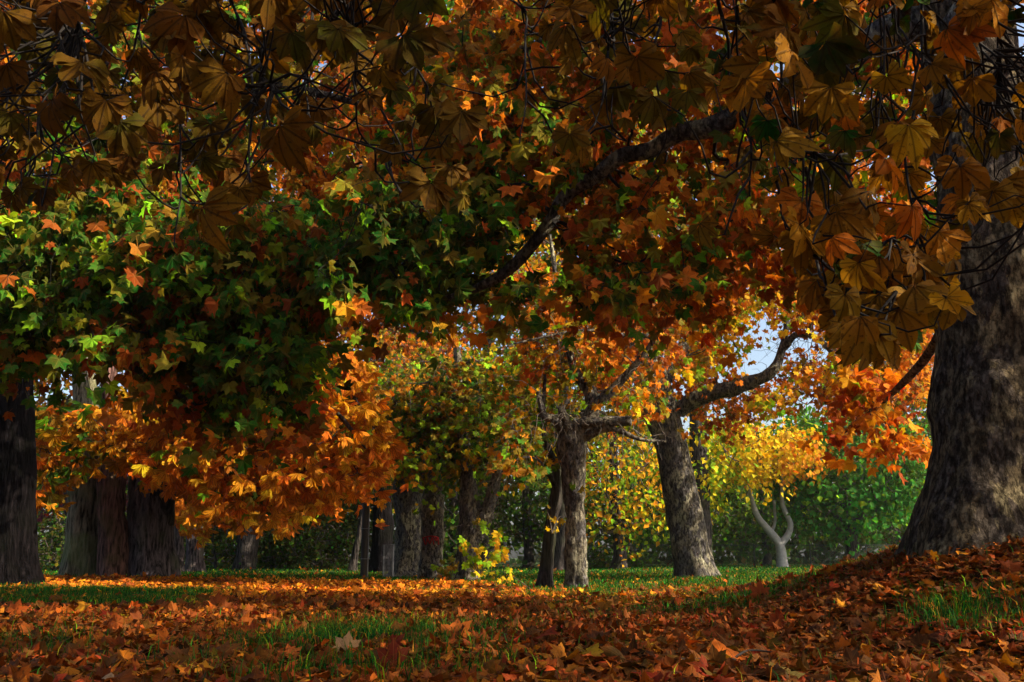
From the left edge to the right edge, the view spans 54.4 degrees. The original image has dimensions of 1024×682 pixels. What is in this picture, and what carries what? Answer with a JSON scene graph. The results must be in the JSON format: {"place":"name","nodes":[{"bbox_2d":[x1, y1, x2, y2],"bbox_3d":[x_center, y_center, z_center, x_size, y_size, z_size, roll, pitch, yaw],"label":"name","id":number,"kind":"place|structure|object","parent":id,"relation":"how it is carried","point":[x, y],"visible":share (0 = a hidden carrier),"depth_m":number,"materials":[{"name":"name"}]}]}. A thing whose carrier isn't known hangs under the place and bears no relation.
{"place":"outdoors","nodes":[
{"label":"outdoors","id":0,"kind":"place"},
{"bbox_2d":[0,542,1023,681],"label":"ground","id":1,"kind":"structure","parent":0,"point":[960,558],"depth_m":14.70,"materials":[{"name":"green plant"}]},
{"bbox_2d":[8,598,29,613],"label":"fallen leaf","id":2,"kind":"object","parent":1,"relation":"on","point":[18,606],"visible":0.48,"depth_m":8.70,"materials":[{"name":"orange plant"}]},
{"bbox_2d":[37,507,66,570],"bbox_3d":[-18.054,7.958,38.971,4.137,3.351,4.302,0,-12,0],"label":"shrub","id":3,"kind":"object","parent":1,"relation":"on","point":[51,557],"visible":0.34,"depth_m":38.88,"materials":[{"name":"green plant"}]},
{"bbox_2d":[37,418,128,532],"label":"copper tree","id":4,"kind":"object","parent":1,"relation":"on","point":[41,516],"depth_m":55.94,"materials":[{"name":"brown plant"}]},
{"bbox_2d":[35,357,133,575],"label":"chestnut tree","id":5,"kind":"object","parent":1,"relation":"on","point":[65,446],"visible":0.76,"depth_m":20.93,"materials":[{"name":"brown plant"}]},
{"bbox_2d":[101,673,118,681],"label":"fallen leaf","id":6,"kind":"object","parent":1,"relation":"on","point":[109,675],"visible":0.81,"depth_m":4.40,"materials":[{"name":"brown plant"}]},
{"bbox_2d":[34,67,294,568],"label":"tall tree","id":7,"kind":"object","parent":1,"relation":"on","point":[41,400],"visible":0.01,"depth_m":42.93,"materials":[{"name":"orange plant"}]},
{"bbox_2d":[84,366,262,576],"bbox_3d":[-7.511,2.561,22.264,3.896,5.652,6.989,7,-14,-28],"label":"chestnut tree","id":8,"kind":"object","parent":1,"relation":"on","point":[113,550],"visible":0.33,"depth_m":21.97,"materials":[{"name":"brown plant"}]},
{"bbox_2d":[126,475,235,562],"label":"evergreen tree","id":9,"kind":"object","parent":1,"relation":"on","point":[184,538],"depth_m":54.29,"materials":[{"name":"green plant"}]},
{"bbox_2d":[206,592,226,605],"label":"fallen leaf","id":10,"kind":"object","parent":1,"relation":"on","point":[217,598],"visible":0.49,"depth_m":10.60,"materials":[{"name":"brown plant"}]},
{"bbox_2d":[174,497,261,571],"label":"chestnut tree","id":11,"kind":"object","parent":1,"relation":"on","point":[183,519],"visible":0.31,"depth_m":32.59,"materials":[{"name":"plant"}]},
{"bbox_2d":[0,0,452,584],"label":"maple tree","id":12,"kind":"object","parent":1,"relation":"on","point":[98,278],"visible":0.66,"depth_m":11.72,"materials":[{"name":"green plant"}]},
{"bbox_2d":[183,519,274,569],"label":"shrub","id":13,"kind":"object","parent":1,"relation":"on","point":[232,556],"visible":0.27,"depth_m":43.87,"materials":[{"name":"green plant"}]},
{"bbox_2d":[178,502,342,571],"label":"chestnut tree","id":14,"kind":"object","parent":1,"relation":"on","point":[194,560],"visible":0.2,"depth_m":34.27,"materials":[{"name":"plant"}]},
{"bbox_2d":[120,47,404,569],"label":"tall tree","id":15,"kind":"object","parent":1,"relation":"on","point":[247,547],"visible":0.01,"depth_m":42.70,"materials":[{"name":"orange plant"}]},
{"bbox_2d":[113,341,414,576],"bbox_3d":[-5.823,2.351,22.294,7.424,6.154,6.765,0,-12,0],"label":"chestnut tree","id":16,"kind":"object","parent":1,"relation":"on","point":[364,457],"visible":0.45,"depth_m":20.14,"materials":[{"name":"orange plant"}]},
{"bbox_2d":[209,515,326,568],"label":"shrub","id":17,"kind":"object","parent":1,"relation":"on","point":[270,563],"visible":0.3,"depth_m":44.88,"materials":[{"name":"green plant"}]},
{"bbox_2d":[204,503,351,567],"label":"evergreen tree","id":18,"kind":"object","parent":1,"relation":"on","point":[349,515],"depth_m":52.57,"materials":[{"name":"green plant"}]},
{"bbox_2d":[267,513,369,568],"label":"shrub","id":19,"kind":"object","parent":1,"relation":"on","point":[322,558],"visible":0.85,"depth_m":44.46,"materials":[{"name":"green plant"}]},
{"bbox_2d":[259,493,395,567],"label":"evergreen tree","id":20,"kind":"object","parent":1,"relation":"on","point":[353,519],"visible":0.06,"depth_m":47.68,"materials":[{"name":"green plant"}]},
{"bbox_2d":[333,631,360,651],"bbox_3d":[-0.916,1.700,5.497,0.181,0.193,0.033,1,-12,-4],"label":"fallen leaf","id":21,"kind":"object","parent":1,"relation":"on","point":[347,640],"visible":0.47,"depth_m":5.50,"materials":[{"name":"beige plant"}]},
{"bbox_2d":[269,153,450,566],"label":"tall tree","id":22,"kind":"object","parent":1,"relation":"on","point":[332,310],"depth_m":56.37,"materials":[{"name":"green plant"}]},
{"bbox_2d":[360,492,370,576],"bbox_3d":[-3.958,4.178,27.233,0.265,4.680,0.236,0,-12,0],"label":"trunk","id":23,"kind":"object","parent":1,"relation":"on","point":[365,539],"visible":0.52,"depth_m":26.91,"materials":[{"name":"wood"}]},
{"bbox_2d":[347,488,394,570],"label":"young tree","id":24,"kind":"object","parent":1,"relation":"on","point":[353,563],"visible":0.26,"depth_m":39.08,"materials":[{"name":"grey plant"}]},
{"bbox_2d":[368,368,394,572],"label":"plane tree","id":25,"kind":"object","parent":1,"relation":"on","point":[380,537],"visible":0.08,"depth_m":35.99,"materials":[{"name":"brown plant"}]},
{"bbox_2d":[383,544,393,576],"bbox_3d":[-3.222,5.772,25.967,0.259,0.920,0.262,0,-12,0],"label":"cage","id":26,"kind":"object","parent":1,"relation":"on","point":[388,560],"visible":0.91,"depth_m":25.91,"materials":[{"name":"grey metal"}]},
{"bbox_2d":[373,638,414,669],"bbox_3d":[-0.577,1.555,4.829,0.211,0.228,0.037,3,-13,-16],"label":"fallen leaf","id":27,"kind":"object","parent":1,"relation":"on","point":[392,649],"visible":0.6,"depth_m":4.83,"materials":[{"name":"red plant"}]},
{"bbox_2d":[345,323,484,577],"bbox_3d":[-2.810,3.019,29.489,4.509,8.006,8.326,0,-12,0],"label":"plane tree","id":28,"kind":"object","parent":1,"relation":"on","point":[407,547],"visible":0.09,"depth_m":27.29,"materials":[{"name":"orange plant"}]},
{"bbox_2d":[248,6,588,489],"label":"tall tree","id":29,"kind":"object","parent":1,"relation":"on","point":[473,323],"visible":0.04,"depth_m":42.41,"materials":[{"name":"orange plant"}]},
{"bbox_2d":[360,347,518,578],"bbox_3d":[-2.158,3.080,25.914,4.726,6.311,7.822,0,-12,0],"label":"plane tree","id":30,"kind":"object","parent":1,"relation":"on","point":[431,510],"visible":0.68,"depth_m":24.13,"materials":[{"name":"green plant"}]},
{"bbox_2d":[430,555,458,580],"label":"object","id":31,"kind":"object","parent":1,"relation":"on","point":[446,573],"visible":0.96,"depth_m":23.08,"materials":[{"name":"green plant"}]},
{"bbox_2d":[441,619,471,638],"bbox_3d":[-0.343,1.892,6.401,0.244,0.204,0.147,-4,-13,16],"label":"fallen leaf","id":32,"kind":"object","parent":1,"relation":"on","point":[456,626],"visible":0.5,"depth_m":6.41,"materials":[{"name":"orange plant"}]},
{"bbox_2d":[372,386,546,566],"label":"broadleaf tree","id":33,"kind":"object","parent":1,"relation":"on","point":[451,547],"visible":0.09,"depth_m":45.59,"materials":[{"name":"green plant"}]},
{"bbox_2d":[375,345,579,579],"bbox_3d":[-0.866,2.927,25.657,6.119,6.509,6.150,0,-12,0],"label":"plane tree","id":34,"kind":"object","parent":1,"relation":"on","point":[473,511],"visible":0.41,"depth_m":24.32,"materials":[{"name":"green plant"}]},
{"bbox_2d":[377,204,584,565],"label":"tall tree","id":35,"kind":"object","parent":1,"relation":"on","point":[483,557],"depth_m":58.52,"materials":[{"name":"orange plant"}]},
{"bbox_2d":[34,386,930,564],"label":"wood","id":36,"kind":"object","parent":1,"relation":"on","point":[817,542],"visible":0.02,"depth_m":72.03,"materials":[{"name":"green plant"}]},
{"bbox_2d":[458,519,509,577],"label":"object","id":37,"kind":"object","parent":1,"relation":"on","point":[495,541],"visible":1,"depth_m":22.81,"materials":[{"name":"green plant"}]},
{"bbox_2d":[479,567,530,588],"bbox_3d":[-0.096,4.357,18.167,1.117,0.493,0.252,-7,-14,29],"label":"arching twig","id":38,"kind":"object","parent":1,"relation":"on","point":[509,571],"visible":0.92,"depth_m":18.21,"materials":[{"name":"yellow plant"}]},
{"bbox_2d":[0,534,1023,681],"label":"leaf litter","id":39,"kind":"object","parent":1,"relation":"on","point":[572,658],"visible":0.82,"depth_m":6.45,"materials":[{"name":"brown plant"}]},
{"bbox_2d":[681,649,779,661],"bbox_3d":[1.124,1.650,5.193,0.724,0.063,0.076,5,-13,-24],"label":"fallen stick","id":40,"kind":"object","parent":39,"relation":"on","point":[742,652],"visible":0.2,"depth_m":5.28,"materials":[{"name":"brown wood"}]},
{"bbox_2d":[0,0,1023,371],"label":"chestnut tree","id":41,"kind":"object","parent":1,"relation":"on","point":[870,296],"visible":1,"depth_m":4.07,"materials":[{"name":"orange plant"}]},
{"bbox_2d":[443,388,609,567],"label":"broadleaf tree","id":42,"kind":"object","parent":1,"relation":"on","point":[528,522],"visible":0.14,"depth_m":48.57,"materials":[{"name":"green plant"}]},
{"bbox_2d":[470,374,585,587],"bbox_3d":[0.299,2.609,18.568,2.235,4.161,4.033,0,-12,0],"label":"slender tree","id":43,"kind":"object","parent":1,"relation":"on","point":[509,441],"visible":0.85,"depth_m":18.49,"materials":[{"name":"green plant"}]},
{"bbox_2d":[425,38,713,570],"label":"tall tree","id":44,"kind":"object","parent":1,"relation":"on","point":[558,552],"visible":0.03,"depth_m":40.98,"materials":[{"name":"orange plant"}]},
{"bbox_2d":[482,218,704,587],"bbox_3d":[1.581,1.224,19.887,4.651,7.391,6.230,0,-12,0],"label":"plane tree","id":45,"kind":"object","parent":1,"relation":"on","point":[617,388],"visible":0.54,"depth_m":18.63,"materials":[{"name":"orange plant"}]},
{"bbox_2d":[545,505,566,532],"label":"leaves","id":46,"kind":"object","parent":45,"relation":"attached to","point":[561,521],"visible":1,"depth_m":18.19,"materials":[{"name":"yellow plant"}]},
{"bbox_2d":[587,544,612,568],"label":"shrub","id":47,"kind":"object","parent":1,"relation":"on","point":[596,552],"visible":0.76,"depth_m":47.69,"materials":[{"name":"green plant"}]},
{"bbox_2d":[535,385,706,568],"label":"broadleaf tree","id":48,"kind":"object","parent":1,"relation":"on","point":[617,520],"visible":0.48,"depth_m":44.37,"materials":[{"name":"yellow plant"}]},
{"bbox_2d":[518,134,739,563],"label":"tall tree","id":49,"kind":"object","parent":1,"relation":"on","point":[628,544],"visible":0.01,"depth_m":59.48,"materials":[{"name":"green plant"}]},
{"bbox_2d":[627,547,648,567],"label":"shrub","id":50,"kind":"object","parent":1,"relation":"on","point":[637,563],"visible":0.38,"depth_m":47.94,"materials":[{"name":"green plant"}]},
{"bbox_2d":[281,0,1023,557],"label":"plane tree","id":51,"kind":"object","parent":1,"relation":"on","point":[973,486],"visible":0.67,"depth_m":10.76,"materials":[{"name":"orange plant"}]},
{"bbox_2d":[597,442,764,557],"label":"broadleaf tree","id":52,"kind":"object","parent":1,"relation":"on","point":[733,521],"visible":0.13,"depth_m":55.31,"materials":[{"name":"green plant"}]},
{"bbox_2d":[535,36,829,558],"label":"tall tree","id":53,"kind":"object","parent":1,"relation":"on","point":[699,452],"visible":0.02,"depth_m":45.51,"materials":[{"name":"brown plant"}]},
{"bbox_2d":[482,543,883,566],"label":"chain link fence","id":54,"kind":"object","parent":1,"relation":"on","point":[810,548],"visible":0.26,"depth_m":51.34,"materials":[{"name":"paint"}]},
{"bbox_2d":[707,639,748,658],"bbox_3d":[1.148,1.683,5.239,0.353,0.207,0.243,12,-17,-43],"label":"fallen leaf","id":55,"kind":"object","parent":1,"relation":"on","point":[718,645],"visible":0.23,"depth_m":5.32,"materials":[{"name":"orange plant"}]},
{"bbox_2d":[583,238,934,577],"bbox_3d":[7.343,1.074,26.106,12.569,10.345,10.007,0,-12,0],"label":"plane tree","id":56,"kind":"object","parent":1,"relation":"on","point":[690,548],"visible":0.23,"depth_m":25.17,"materials":[{"name":"orange plant"}]},
{"bbox_2d":[748,580,770,599],"bbox_3d":[2.299,2.361,9.240,0.244,0.285,0.061,1,-12,-2],"label":"fallen leaf","id":57,"kind":"object","parent":1,"relation":"on","point":[758,589],"visible":0.62,"depth_m":9.23,"materials":[{"name":"brown plant"}]},
{"bbox_2d":[685,410,838,567],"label":"maple sapling","id":58,"kind":"object","parent":1,"relation":"on","point":[738,467],"visible":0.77,"depth_m":45.48,"materials":[{"name":"yellow plant"}]},
{"bbox_2d":[712,478,826,564],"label":"broadleaf tree","id":59,"kind":"object","parent":1,"relation":"on","point":[762,536],"visible":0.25,"depth_m":59.67,"materials":[{"name":"green plant"}]},
{"bbox_2d":[764,662,805,679],"bbox_3d":[1.242,1.532,4.532,0.171,0.128,0.191,-10,-16,39],"label":"fallen leaf","id":60,"kind":"object","parent":1,"relation":"on","point":[798,675],"visible":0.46,"depth_m":4.55,"materials":[{"name":"plant"}]},
{"bbox_2d":[754,396,928,558],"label":"broadleaf tree","id":61,"kind":"object","parent":1,"relation":"on","point":[849,506],"visible":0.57,"depth_m":47.44,"materials":[{"name":"green plant"}]},
{"bbox_2d":[764,87,936,545],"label":"tall tree","id":62,"kind":"object","parent":1,"relation":"on","point":[863,162],"visible":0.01,"depth_m":61.10,"materials":[{"name":"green plant"}]},
{"bbox_2d":[832,398,931,552],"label":"broadleaf tree","id":63,"kind":"object","parent":1,"relation":"on","point":[889,535],"visible":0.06,"depth_m":57.59,"materials":[{"name":"green plant"}]},
{"bbox_2d":[872,333,932,439],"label":"broadleaf tree","id":64,"kind":"object","parent":1,"relation":"on","point":[916,408],"depth_m":65.87,"materials":[{"name":"orange plant"}]},
{"bbox_2d":[34,0,1023,557],"label":"sky","id":65,"kind":"structure","parent":0,"point":[758,356],"materials":[{"name":"white"}]}
]}

